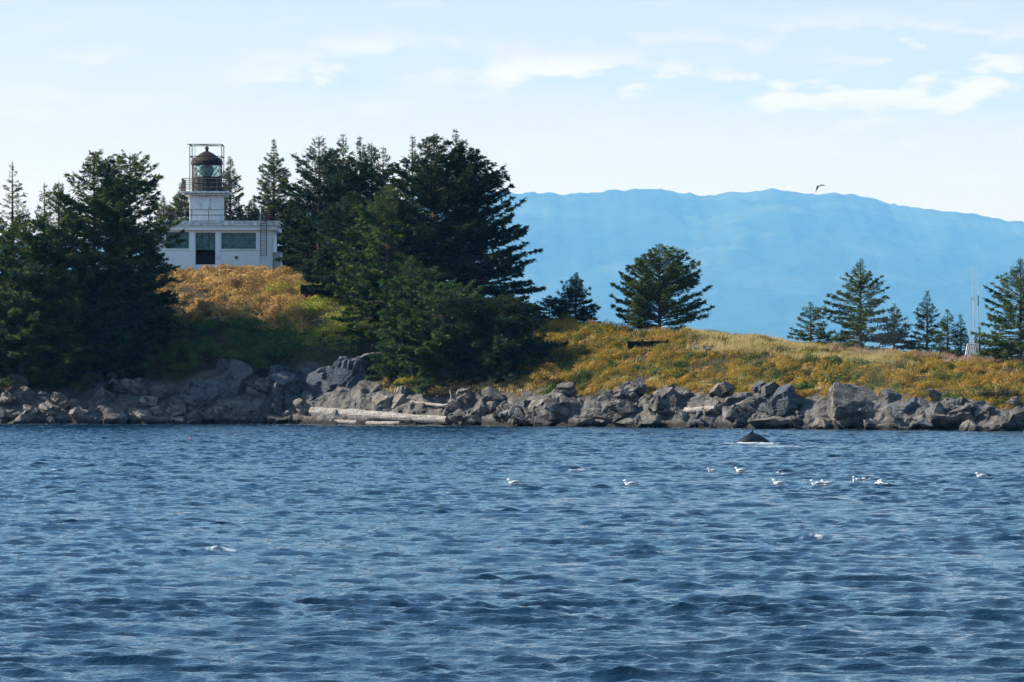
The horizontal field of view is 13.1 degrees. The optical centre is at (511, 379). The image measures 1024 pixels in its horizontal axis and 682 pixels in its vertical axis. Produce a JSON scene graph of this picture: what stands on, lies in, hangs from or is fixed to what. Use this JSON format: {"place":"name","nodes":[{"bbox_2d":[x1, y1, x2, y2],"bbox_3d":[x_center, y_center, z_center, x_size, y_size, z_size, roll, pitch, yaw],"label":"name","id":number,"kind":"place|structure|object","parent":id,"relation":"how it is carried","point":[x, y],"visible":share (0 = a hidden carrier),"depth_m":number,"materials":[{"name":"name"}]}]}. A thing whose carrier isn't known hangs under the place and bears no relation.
{"place":"outdoors","nodes":[
{"label":"outdoors","id":0,"kind":"place"},
{"bbox_2d":[0,424,1023,681],"bbox_3d":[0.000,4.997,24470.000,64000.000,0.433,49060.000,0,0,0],"label":"water","id":1,"kind":"structure","parent":0,"point":[230,552],"depth_m":126.19,"materials":[{"name":"blue liquid"}]},
{"bbox_2d":[734,430,770,442],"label":"whale","id":2,"kind":"object","parent":1,"relation":"in","point":[751,436],"visible":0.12,"depth_m":341.98},
{"bbox_2d":[0,188,1023,358],"bbox_3d":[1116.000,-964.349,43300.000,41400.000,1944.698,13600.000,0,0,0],"label":"mountain","id":3,"kind":"structure","parent":0,"point":[774,261],"depth_m":41529.52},
{"bbox_2d":[0,271,1023,430],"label":"terrain","id":4,"kind":"structure","parent":0,"point":[360,394],"depth_m":492.02,"materials":[{"name":"stone"}]},
{"bbox_2d":[0,162,27,284],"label":"spruce tree","id":5,"kind":"object","parent":4,"relation":"on","point":[11,217],"visible":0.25,"depth_m":520.93,"materials":[{"name":"green plant"}]},
{"bbox_2d":[0,385,37,404],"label":"shore rock","id":6,"kind":"object","parent":4,"relation":"on","point":[24,394],"visible":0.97,"depth_m":498.94,"materials":[{"name":"stone"}]},
{"bbox_2d":[0,222,54,371],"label":"spruce tree","id":7,"kind":"object","parent":4,"relation":"on","point":[5,320],"visible":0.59,"depth_m":502.54,"materials":[{"name":"green plant"}]},
{"bbox_2d":[7,413,55,423],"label":"shore rock","id":8,"kind":"object","parent":4,"relation":"on","point":[22,419],"visible":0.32,"depth_m":495.04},
{"bbox_2d":[0,204,78,386],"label":"spruce tree","id":9,"kind":"object","parent":4,"relation":"on","point":[24,258],"visible":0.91,"depth_m":500.45,"materials":[{"name":"green plant"}]},
{"bbox_2d":[17,182,74,310],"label":"spruce tree","id":10,"kind":"object","parent":4,"relation":"on","point":[39,207],"visible":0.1,"depth_m":512.76,"materials":[{"name":"green plant"}]},
{"bbox_2d":[5,266,103,389],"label":"spruce tree","id":11,"kind":"object","parent":4,"relation":"on","point":[46,329],"visible":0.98,"depth_m":499.74,"materials":[{"name":"green plant"}]},
{"bbox_2d":[3,180,105,376],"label":"spruce tree","id":12,"kind":"object","parent":4,"relation":"on","point":[55,237],"visible":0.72,"depth_m":501.66,"materials":[{"name":"green plant"}]},
{"bbox_2d":[30,149,158,364],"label":"spruce tree","id":13,"kind":"object","parent":4,"relation":"on","point":[99,195],"visible":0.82,"depth_m":503.14,"materials":[{"name":"green plant"}]},
{"bbox_2d":[92,387,116,405],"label":"shore rock","id":14,"kind":"object","parent":4,"relation":"on","point":[101,395],"visible":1,"depth_m":497.05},
{"bbox_2d":[84,413,127,423],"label":"shore rock","id":15,"kind":"object","parent":4,"relation":"on","point":[114,418],"visible":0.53,"depth_m":494.15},
{"bbox_2d":[67,164,151,303],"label":"spruce tree","id":16,"kind":"object","parent":4,"relation":"on","point":[86,251],"visible":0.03,"depth_m":513.51,"materials":[{"name":"green plant"}]},
{"bbox_2d":[59,259,164,389],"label":"spruce tree","id":17,"kind":"object","parent":4,"relation":"on","point":[114,362],"visible":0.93,"depth_m":500.94,"materials":[{"name":"green plant"}]},
{"bbox_2d":[78,149,186,350],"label":"spruce tree","id":18,"kind":"object","parent":4,"relation":"on","point":[121,189],"visible":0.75,"depth_m":505.23,"materials":[{"name":"green plant"}]},
{"bbox_2d":[118,405,161,421],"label":"shore rock","id":19,"kind":"object","parent":4,"relation":"on","point":[141,414],"visible":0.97,"depth_m":495.23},
{"bbox_2d":[0,296,308,388],"bbox_3d":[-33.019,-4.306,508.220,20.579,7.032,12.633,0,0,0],"label":"undergrowth","id":20,"kind":"object","parent":4,"relation":"on","point":[264,342],"visible":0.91,"depth_m":506.29,"materials":[{"name":"plant"}]},
{"bbox_2d":[133,235,179,347],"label":"spruce tree","id":21,"kind":"object","parent":4,"relation":"on","point":[165,326],"visible":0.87,"depth_m":507.14,"materials":[{"name":"green plant"}]},
{"bbox_2d":[145,195,177,245],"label":"spruce tree","id":22,"kind":"object","parent":4,"relation":"on","point":[167,212],"visible":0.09,"depth_m":557.79,"materials":[{"name":"green plant"}]},
{"bbox_2d":[149,385,175,398],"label":"shore rock","id":23,"kind":"object","parent":4,"relation":"on","point":[162,391],"visible":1,"depth_m":497.89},
{"bbox_2d":[164,182,188,219],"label":"spruce tree","id":24,"kind":"object","parent":4,"relation":"on","point":[178,203],"visible":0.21,"depth_m":559.28,"materials":[{"name":"green plant"}]},
{"bbox_2d":[150,416,204,423],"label":"shore rock","id":25,"kind":"object","parent":4,"relation":"on","point":[171,420],"visible":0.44,"depth_m":494.61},
{"bbox_2d":[170,378,230,408],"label":"shore rock","id":26,"kind":"object","parent":4,"relation":"on","point":[207,393],"visible":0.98,"depth_m":497.22,"materials":[{"name":"stone"}]},
{"bbox_2d":[155,144,283,269],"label":"lighthouse","id":27,"kind":"object","parent":4,"relation":"on","point":[211,236],"visible":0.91,"depth_m":538.09,"materials":[{"name":"paint"}]},
{"bbox_2d":[164,232,189,249],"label":"window","id":28,"kind":"structure","parent":27,"relation":"in","point":[183,246],"depth_m":538.23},
{"bbox_2d":[196,233,214,249],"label":"window","id":29,"kind":"structure","parent":27,"relation":"in","point":[204,241],"depth_m":538.10,"materials":[{"name":"blue glass"}]},
{"bbox_2d":[196,250,214,264],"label":"doorway","id":30,"kind":"structure","parent":27,"relation":"in","point":[203,257],"depth_m":538.89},
{"bbox_2d":[220,233,256,249],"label":"window","id":31,"kind":"structure","parent":27,"relation":"in","point":[229,241],"depth_m":538.23,"materials":[{"name":"glass"}]},
{"bbox_2d":[222,156,245,219],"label":"spruce tree","id":32,"kind":"object","parent":4,"relation":"on","point":[236,199],"visible":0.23,"depth_m":559.61,"materials":[{"name":"green plant"}]},
{"bbox_2d":[155,263,314,330],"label":"undergrowth","id":33,"kind":"object","parent":4,"relation":"on","point":[262,270],"visible":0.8,"depth_m":519.49,"materials":[{"name":"plant"}]},
{"bbox_2d":[214,358,261,397],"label":"shore rock","id":34,"kind":"object","parent":4,"relation":"on","point":[237,377],"visible":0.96,"depth_m":498.87,"materials":[{"name":"stone"}]},
{"bbox_2d":[246,416,284,423],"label":"shore rock","id":35,"kind":"object","parent":4,"relation":"on","point":[268,420],"visible":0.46,"depth_m":494.40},
{"bbox_2d":[248,139,299,266],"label":"spruce tree","id":36,"kind":"object","parent":4,"relation":"on","point":[267,202],"visible":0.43,"depth_m":559.16,"materials":[{"name":"green plant"}]},
{"bbox_2d":[264,364,306,414],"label":"shore rock","id":37,"kind":"object","parent":4,"relation":"on","point":[286,386],"visible":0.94,"depth_m":495.84,"materials":[{"name":"stone"}]},
{"bbox_2d":[269,192,316,274],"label":"spruce tree","id":38,"kind":"object","parent":4,"relation":"on","point":[280,247],"visible":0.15,"depth_m":556.75,"materials":[{"name":"green plant"}]},
{"bbox_2d":[293,398,314,414],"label":"shore rock","id":39,"kind":"object","parent":4,"relation":"on","point":[301,406],"visible":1,"depth_m":493.00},
{"bbox_2d":[284,297,334,311],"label":"shrub","id":40,"kind":"object","parent":4,"relation":"on","point":[307,306],"visible":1,"depth_m":512.82,"materials":[{"name":"green plant"}]},
{"bbox_2d":[274,147,355,281],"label":"spruce tree","id":41,"kind":"object","parent":4,"relation":"on","point":[299,248],"visible":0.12,"depth_m":534.69,"materials":[{"name":"green plant"}]},
{"bbox_2d":[274,136,358,281],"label":"spruce tree","id":42,"kind":"object","parent":4,"relation":"on","point":[303,206],"visible":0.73,"depth_m":529.56,"materials":[{"name":"green plant"}]},
{"bbox_2d":[267,274,368,353],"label":"undergrowth","id":43,"kind":"object","parent":4,"relation":"on","point":[317,298],"visible":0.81,"depth_m":508.58,"materials":[{"name":"plant"}]},
{"bbox_2d":[300,283,344,298],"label":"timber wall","id":44,"kind":"structure","parent":4,"relation":"on","point":[304,289],"depth_m":518.38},
{"bbox_2d":[304,356,370,401],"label":"shore rock","id":45,"kind":"object","parent":4,"relation":"on","point":[347,372],"visible":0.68,"depth_m":494.67,"materials":[{"name":"stone"}]},
{"bbox_2d":[309,134,368,282],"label":"spruce tree","id":46,"kind":"object","parent":4,"relation":"on","point":[335,185],"visible":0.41,"depth_m":526.27,"materials":[{"name":"green plant"}]},
{"bbox_2d":[300,190,392,304],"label":"spruce tree","id":47,"kind":"object","parent":4,"relation":"on","point":[330,225],"visible":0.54,"depth_m":516.88,"materials":[{"name":"green plant"}]},
{"bbox_2d":[322,136,377,265],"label":"spruce tree","id":48,"kind":"object","parent":4,"relation":"on","point":[365,164],"visible":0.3,"depth_m":528.94,"materials":[{"name":"green plant"}]},
{"bbox_2d":[325,141,395,260],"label":"spruce tree","id":49,"kind":"object","parent":4,"relation":"on","point":[373,154],"visible":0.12,"depth_m":532.87,"materials":[{"name":"green plant"}]},
{"bbox_2d":[329,419,400,424],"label":"drift log","id":50,"kind":"object","parent":4,"relation":"on","point":[372,422],"visible":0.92,"depth_m":485.77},
{"bbox_2d":[308,407,448,423],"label":"drift log","id":51,"kind":"object","parent":4,"relation":"on","point":[386,416],"visible":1,"depth_m":485.93,"materials":[{"name":"wood"}]},
{"bbox_2d":[358,147,402,287],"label":"spruce tree","id":52,"kind":"object","parent":4,"relation":"on","point":[379,184],"visible":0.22,"depth_m":527.22,"materials":[{"name":"green plant"}]},
{"bbox_2d":[325,181,443,352],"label":"spruce tree","id":53,"kind":"object","parent":4,"relation":"on","point":[373,243],"visible":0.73,"depth_m":498.70,"materials":[{"name":"green plant"}]},
{"bbox_2d":[372,386,409,410],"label":"shore rock","id":54,"kind":"object","parent":4,"relation":"on","point":[394,400],"visible":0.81,"depth_m":488.16,"materials":[{"name":"stone"}]},
{"bbox_2d":[363,255,456,380],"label":"spruce tree","id":55,"kind":"object","parent":4,"relation":"on","point":[393,292],"visible":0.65,"depth_m":492.86,"materials":[{"name":"green plant"}]},
{"bbox_2d":[389,135,440,302],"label":"spruce tree","id":56,"kind":"object","parent":4,"relation":"on","point":[412,174],"visible":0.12,"depth_m":508.98,"materials":[{"name":"green plant"}]},
{"bbox_2d":[291,279,552,379],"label":"undergrowth","id":57,"kind":"object","parent":4,"relation":"on","point":[318,351],"visible":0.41,"depth_m":502.66,"materials":[{"name":"plant"}]},
{"bbox_2d":[378,278,510,396],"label":"spruce tree","id":58,"kind":"object","parent":4,"relation":"on","point":[440,310],"visible":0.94,"depth_m":487.13,"materials":[{"name":"green plant"}]},
{"bbox_2d":[353,134,545,341],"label":"spruce tree","id":59,"kind":"object","parent":4,"relation":"on","point":[426,173],"visible":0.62,"depth_m":500.80,"materials":[{"name":"green plant"}]},
{"bbox_2d":[430,129,492,295],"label":"spruce tree","id":60,"kind":"object","parent":4,"relation":"on","point":[471,247],"visible":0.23,"depth_m":505.59,"materials":[{"name":"green plant"}]},
{"bbox_2d":[448,392,474,412],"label":"shore rock","id":61,"kind":"object","parent":4,"relation":"on","point":[457,404],"visible":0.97,"depth_m":481.43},
{"bbox_2d":[401,139,544,322],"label":"spruce tree","id":62,"kind":"object","parent":4,"relation":"on","point":[450,257],"visible":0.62,"depth_m":501.21,"materials":[{"name":"green plant"}]},
{"bbox_2d":[472,387,506,415],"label":"shore rock","id":63,"kind":"object","parent":4,"relation":"on","point":[491,400],"visible":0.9,"depth_m":478.19,"materials":[{"name":"stone"}]},
{"bbox_2d":[492,403,524,422],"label":"shore rock","id":64,"kind":"object","parent":4,"relation":"on","point":[508,413],"visible":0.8,"depth_m":474.89,"materials":[{"name":"stone"}]},
{"bbox_2d":[448,293,569,382],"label":"spruce tree","id":65,"kind":"object","parent":4,"relation":"on","point":[511,348],"visible":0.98,"depth_m":483.91,"materials":[{"name":"green plant"}]},
{"bbox_2d":[511,414,555,425],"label":"shore rock","id":66,"kind":"object","parent":4,"relation":"on","point":[530,420],"visible":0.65,"depth_m":469.81,"materials":[{"name":"stone"}]},
{"bbox_2d":[528,295,564,322],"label":"spruce tree","id":67,"kind":"object","parent":4,"relation":"on","point":[549,302],"visible":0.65,"depth_m":505.29,"materials":[{"name":"green plant"}]},
{"bbox_2d":[529,368,571,380],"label":"shrub","id":68,"kind":"object","parent":4,"relation":"on","point":[543,374],"visible":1,"depth_m":477.44,"materials":[{"name":"yellow plant"}]},
{"bbox_2d":[523,393,581,420],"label":"shore rock","id":69,"kind":"object","parent":4,"relation":"on","point":[554,407],"visible":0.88,"depth_m":469.71,"materials":[{"name":"stone"}]},
{"bbox_2d":[553,382,575,396],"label":"shore rock","id":70,"kind":"object","parent":4,"relation":"on","point":[568,389],"visible":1,"depth_m":472.42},
{"bbox_2d":[550,272,601,324],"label":"spruce tree","id":71,"kind":"object","parent":4,"relation":"on","point":[573,292],"visible":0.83,"depth_m":504.93,"materials":[{"name":"green plant"}]},
{"bbox_2d":[568,414,607,426],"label":"shore rock","id":72,"kind":"object","parent":4,"relation":"on","point":[581,421],"visible":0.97,"depth_m":464.97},
{"bbox_2d":[585,395,643,422],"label":"shore rock","id":73,"kind":"object","parent":4,"relation":"on","point":[604,410],"visible":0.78,"depth_m":464.24,"materials":[{"name":"stone"}]},
{"bbox_2d":[612,381,650,398],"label":"shore rock","id":74,"kind":"object","parent":4,"relation":"on","point":[620,391],"visible":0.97,"depth_m":466.12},
{"bbox_2d":[624,376,647,399],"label":"shore rock","id":75,"kind":"object","parent":4,"relation":"on","point":[637,386],"visible":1,"depth_m":464.90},
{"bbox_2d":[615,416,665,427],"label":"shore rock","id":76,"kind":"object","parent":4,"relation":"on","point":[637,422],"visible":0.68,"depth_m":458.58,"materials":[{"name":"stone"}]},
{"bbox_2d":[628,339,676,349],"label":"timber wall","id":77,"kind":"structure","parent":4,"relation":"on","point":[632,344],"depth_m":481.88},
{"bbox_2d":[608,243,714,330],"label":"round spruce","id":78,"kind":"object","parent":4,"relation":"on","point":[663,287],"visible":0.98,"depth_m":493.88,"materials":[{"name":"green plant"}]},
{"bbox_2d":[647,384,693,419],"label":"shore rock","id":79,"kind":"object","parent":4,"relation":"on","point":[665,400],"visible":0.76,"depth_m":459.54,"materials":[{"name":"stone"}]},
{"bbox_2d":[379,370,1022,395],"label":"grass","id":80,"kind":"structure","parent":4,"relation":"on","point":[511,385],"depth_m":480.94,"materials":[{"name":"plant"}]},
{"bbox_2d":[683,415,718,427],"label":"shore rock","id":81,"kind":"object","parent":4,"relation":"on","point":[695,421],"visible":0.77,"depth_m":454.75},
{"bbox_2d":[701,396,724,421],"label":"shore rock","id":82,"kind":"object","parent":4,"relation":"on","point":[717,401],"visible":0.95,"depth_m":455.16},
{"bbox_2d":[708,381,733,396],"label":"shore rock","id":83,"kind":"object","parent":4,"relation":"on","point":[722,388],"visible":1,"depth_m":457.65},
{"bbox_2d":[722,391,768,420],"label":"shore rock","id":84,"kind":"object","parent":4,"relation":"on","point":[743,405],"visible":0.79,"depth_m":453.26,"materials":[{"name":"stone"}]},
{"bbox_2d":[757,382,779,396],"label":"shore rock","id":85,"kind":"object","parent":4,"relation":"on","point":[767,389],"visible":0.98,"depth_m":454.00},
{"bbox_2d":[515,312,1023,410],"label":"undergrowth","id":86,"kind":"object","parent":4,"relation":"on","point":[973,366],"visible":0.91,"depth_m":464.70,"materials":[{"name":"plant"}]},
{"bbox_2d":[747,416,801,428],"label":"shore rock","id":87,"kind":"object","parent":4,"relation":"on","point":[775,422],"visible":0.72,"depth_m":447.20,"materials":[{"name":"stone"}]},
{"bbox_2d":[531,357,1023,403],"bbox_3d":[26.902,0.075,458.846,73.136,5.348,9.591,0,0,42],"label":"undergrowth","id":88,"kind":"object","parent":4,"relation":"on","point":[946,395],"visible":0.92,"depth_m":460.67,"materials":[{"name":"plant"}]},
{"bbox_2d":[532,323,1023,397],"bbox_3d":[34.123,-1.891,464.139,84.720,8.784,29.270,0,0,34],"label":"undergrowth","id":89,"kind":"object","parent":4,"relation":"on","point":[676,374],"visible":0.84,"depth_m":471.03,"materials":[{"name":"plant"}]},
{"bbox_2d":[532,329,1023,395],"bbox_3d":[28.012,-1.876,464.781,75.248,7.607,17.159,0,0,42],"label":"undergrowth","id":90,"kind":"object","parent":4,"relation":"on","point":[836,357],"visible":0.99,"depth_m":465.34,"materials":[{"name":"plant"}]},
{"bbox_2d":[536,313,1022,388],"bbox_3d":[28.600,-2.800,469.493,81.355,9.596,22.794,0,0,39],"label":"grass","id":91,"kind":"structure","parent":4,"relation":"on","point":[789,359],"depth_m":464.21,"materials":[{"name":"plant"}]},
{"bbox_2d":[758,384,804,417],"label":"shore rock","id":92,"kind":"object","parent":4,"relation":"on","point":[785,400],"visible":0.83,"depth_m":449.13,"materials":[{"name":"stone"}]},
{"bbox_2d":[679,326,918,367],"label":"grass","id":93,"kind":"structure","parent":4,"relation":"on","point":[745,346],"depth_m":472.17,"materials":[{"name":"plant"}]},
{"bbox_2d":[786,301,832,343],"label":"spruce tree","id":94,"kind":"object","parent":4,"relation":"on","point":[802,334],"visible":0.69,"depth_m":482.37,"materials":[{"name":"green plant"}]},
{"bbox_2d":[794,416,842,428],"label":"shore rock","id":95,"kind":"object","parent":4,"relation":"on","point":[820,422],"visible":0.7,"depth_m":443.68,"materials":[{"name":"stone"}]},
{"bbox_2d":[826,382,880,428],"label":"shore rock","id":96,"kind":"object","parent":4,"relation":"on","point":[849,405],"visible":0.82,"depth_m":442.55,"materials":[{"name":"stone"}]},
{"bbox_2d":[816,258,906,351],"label":"spruce tree","id":97,"kind":"object","parent":4,"relation":"on","point":[858,327],"visible":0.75,"depth_m":478.61,"materials":[{"name":"green plant"}]},
{"bbox_2d":[864,417,918,429],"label":"shore rock","id":98,"kind":"object","parent":4,"relation":"on","point":[872,424],"visible":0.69,"depth_m":437.64,"materials":[{"name":"stone"}]},
{"bbox_2d":[869,303,917,351],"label":"spruce tree","id":99,"kind":"object","parent":4,"relation":"on","point":[899,331],"visible":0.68,"depth_m":475.09,"materials":[{"name":"green plant"}]},
{"bbox_2d":[889,397,928,417],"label":"shore rock","id":100,"kind":"object","parent":4,"relation":"on","point":[900,409],"visible":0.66,"depth_m":439.51,"materials":[{"name":"stone"}]},
{"bbox_2d":[826,340,1023,366],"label":"grass","id":101,"kind":"structure","parent":4,"relation":"on","point":[835,347],"depth_m":465.95,"materials":[{"name":"plant"}]},
{"bbox_2d":[902,290,950,353],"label":"spruce tree","id":102,"kind":"object","parent":4,"relation":"on","point":[925,338],"visible":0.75,"depth_m":473.17,"materials":[{"name":"green plant"}]},
{"bbox_2d":[929,308,966,357],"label":"spruce tree","id":103,"kind":"object","parent":4,"relation":"on","point":[944,327],"visible":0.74,"depth_m":470.52,"materials":[{"name":"green plant"}]},
{"bbox_2d":[925,397,989,429],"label":"shore rock","id":104,"kind":"object","parent":4,"relation":"on","point":[947,413],"visible":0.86,"depth_m":432.88,"materials":[{"name":"stone"}]},
{"bbox_2d":[951,315,972,357],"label":"spruce tree","id":105,"kind":"object","parent":4,"relation":"on","point":[960,340],"visible":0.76,"depth_m":470.24,"materials":[{"name":"green plant"}]},
{"bbox_2d":[959,420,1021,430],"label":"shore rock","id":106,"kind":"object","parent":4,"relation":"on","point":[968,425],"visible":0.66,"depth_m":428.94,"materials":[{"name":"stone"}]},
{"bbox_2d":[970,257,1023,363],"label":"spruce tree","id":107,"kind":"object","parent":4,"relation":"on","point":[1014,346],"visible":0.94,"depth_m":459.95,"materials":[{"name":"green plant"}]},
{"bbox_2d":[973,386,1020,398],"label":"shrub","id":108,"kind":"object","parent":4,"relation":"on","point":[1002,393],"visible":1,"depth_m":435.57,"materials":[{"name":"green plant"}]},
{"bbox_2d":[999,406,1023,429],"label":"shore rock","id":109,"kind":"object","parent":4,"relation":"on","point":[1012,419],"visible":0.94,"depth_m":428.35,"materials":[{"name":"stone"}]},
{"bbox_2d":[0,0,1023,243],"label":"sky","id":110,"kind":"structure","parent":0,"point":[910,103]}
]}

